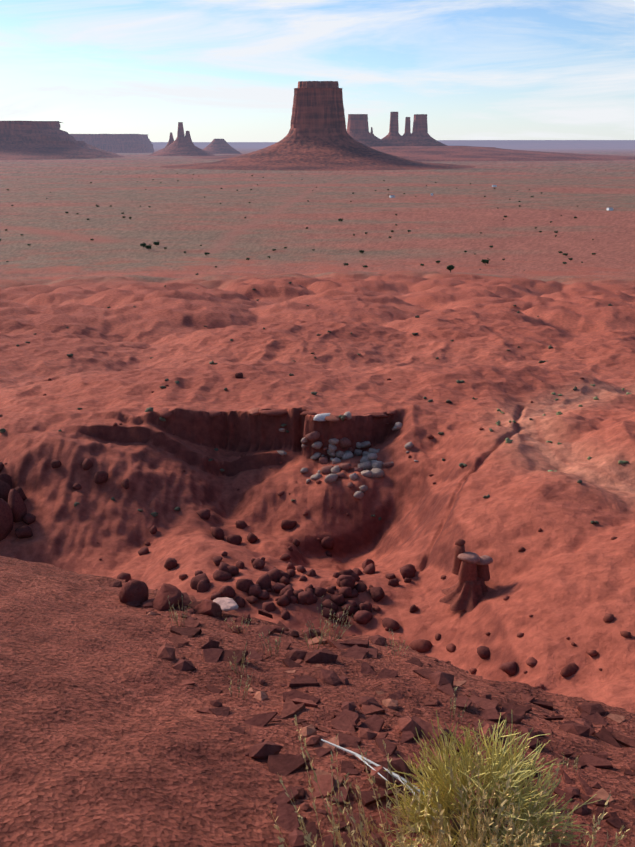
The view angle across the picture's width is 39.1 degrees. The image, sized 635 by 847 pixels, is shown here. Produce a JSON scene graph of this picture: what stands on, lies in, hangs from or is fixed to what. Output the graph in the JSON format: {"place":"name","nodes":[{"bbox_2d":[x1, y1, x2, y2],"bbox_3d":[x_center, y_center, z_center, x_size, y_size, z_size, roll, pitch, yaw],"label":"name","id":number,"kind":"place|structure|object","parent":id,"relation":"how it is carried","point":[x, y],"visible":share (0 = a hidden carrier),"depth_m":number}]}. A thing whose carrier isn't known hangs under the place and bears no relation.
{"place":"outdoors","nodes":[
{"label":"outdoors","id":0,"kind":"place"},
{"bbox_2d":[203,139,241,153],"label":"hill","id":1,"kind":"structure","parent":0,"point":[218,146],"depth_m":8949.19},
{"bbox_2d":[0,147,634,846],"bbox_3d":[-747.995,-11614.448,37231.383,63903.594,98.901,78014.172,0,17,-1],"label":"ground","id":2,"kind":"structure","parent":0,"point":[110,735],"depth_m":89.35},
{"bbox_2d":[0,462,35,540],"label":"boulders","id":3,"kind":"object","parent":2,"relation":"on","point":[13,508],"visible":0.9,"depth_m":81.16},
{"bbox_2d":[0,121,123,159],"bbox_3d":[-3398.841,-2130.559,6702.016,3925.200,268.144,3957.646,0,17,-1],"label":"mesa","id":4,"kind":"structure","parent":2,"relation":"on","point":[34,140],"depth_m":6241.03},
{"bbox_2d":[70,134,153,152],"bbox_3d":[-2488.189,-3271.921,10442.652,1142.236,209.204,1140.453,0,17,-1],"label":"mesa","id":5,"kind":"structure","parent":2,"relation":"on","point":[127,143],"depth_m":9985.22},
{"bbox_2d":[165,132,173,146],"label":"spire","id":6,"kind":"structure","parent":2,"relation":"on","point":[171,140],"depth_m":7632.58},
{"bbox_2d":[147,122,214,155],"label":"spire","id":7,"kind":"structure","parent":2,"relation":"on","point":[180,145],"depth_m":7506.00},
{"bbox_2d":[185,131,193,144],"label":"spire","id":8,"kind":"structure","parent":7,"relation":"on","point":[187,136],"depth_m":7604.51},
{"bbox_2d":[118,579,283,633],"bbox_3d":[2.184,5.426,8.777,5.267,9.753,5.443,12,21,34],"label":"boulders","id":9,"kind":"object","parent":2,"relation":"on","point":[132,590],"depth_m":6.75},
{"bbox_2d":[151,142,276,147],"bbox_3d":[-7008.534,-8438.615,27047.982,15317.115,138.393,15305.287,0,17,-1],"label":"plateau","id":10,"kind":"structure","parent":2,"relation":"on","point":[231,144],"depth_m":24792.35},
{"bbox_2d":[160,407,396,421],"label":"cap stones","id":11,"kind":"object","parent":2,"relation":"on","point":[164,413],"visible":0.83,"depth_m":97.47},
{"bbox_2d":[51,373,516,675],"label":"boulders","id":12,"kind":"object","parent":2,"relation":"on","point":[345,582],"visible":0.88,"depth_m":64.89},
{"bbox_2d":[0,377,631,688],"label":"stones","id":13,"kind":"object","parent":2,"relation":"on","point":[423,645],"visible":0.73,"depth_m":57.73},
{"bbox_2d":[0,253,631,523],"bbox_3d":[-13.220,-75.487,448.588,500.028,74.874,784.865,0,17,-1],"label":"shrubs","id":14,"kind":"object","parent":2,"relation":"on","point":[155,514],"visible":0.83,"depth_m":98.03},
{"bbox_2d":[160,81,475,170],"bbox_3d":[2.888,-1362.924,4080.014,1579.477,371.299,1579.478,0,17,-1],"label":"butte","id":15,"kind":"object","parent":2,"relation":"on","point":[317,137],"visible":0.98,"depth_m":3928.71},
{"bbox_2d":[277,411,417,498],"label":"talus boulders","id":16,"kind":"object","parent":2,"relation":"on","point":[368,462],"visible":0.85,"depth_m":92.33},
{"bbox_2d":[109,580,634,846],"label":"rubble","id":17,"kind":"object","parent":2,"relation":"on","point":[345,719],"visible":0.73,"depth_m":4.70},
{"bbox_2d":[168,595,634,846],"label":"plants","id":18,"kind":"object","parent":2,"relation":"on","point":[504,777],"visible":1,"depth_m":3.41},
{"bbox_2d":[184,146,634,160],"bbox_3d":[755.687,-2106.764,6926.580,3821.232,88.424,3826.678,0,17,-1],"label":"low hill","id":19,"kind":"structure","parent":2,"relation":"on","point":[446,153],"depth_m":5794.49},
{"bbox_2d":[347,114,380,146],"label":"butte","id":20,"kind":"object","parent":19,"relation":"on","point":[357,128],"visible":0.62,"depth_m":6569.40},
{"bbox_2d":[370,127,381,145],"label":"rock spire","id":21,"kind":"object","parent":19,"relation":"on","point":[376,138],"visible":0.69,"depth_m":6648.10},
{"bbox_2d":[381,112,404,145],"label":"rock spire","id":22,"kind":"object","parent":19,"relation":"on","point":[393,137],"visible":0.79,"depth_m":6609.96},
{"bbox_2d":[402,117,411,145],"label":"rock spire","id":23,"kind":"object","parent":19,"relation":"on","point":[406,135],"visible":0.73,"depth_m":6636.25},
{"bbox_2d":[409,114,446,145],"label":"butte","id":24,"kind":"object","parent":19,"relation":"on","point":[420,136],"visible":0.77,"depth_m":6600.75},
{"bbox_2d":[446,265,454,272],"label":"shrub","id":25,"kind":"object","parent":2,"relation":"on","point":[450,267],"visible":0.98,"depth_m":649.27},
{"bbox_2d":[439,539,492,611],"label":"hoodoos","id":26,"kind":"object","parent":2,"relation":"on","point":[469,588],"visible":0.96,"depth_m":60.33},
{"bbox_2d":[481,258,489,265],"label":"shrub","id":27,"kind":"object","parent":2,"relation":"on","point":[484,261],"visible":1,"depth_m":739.98},
{"bbox_2d":[437,140,634,147],"bbox_3d":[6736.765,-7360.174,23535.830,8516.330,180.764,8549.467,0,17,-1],"label":"plateau","id":28,"kind":"structure","parent":2,"relation":"on","point":[559,143],"depth_m":21030.57},
{"bbox_2d":[0,0,634,141],"label":"sky","id":29,"kind":"structure","parent":0,"point":[228,70]}
]}

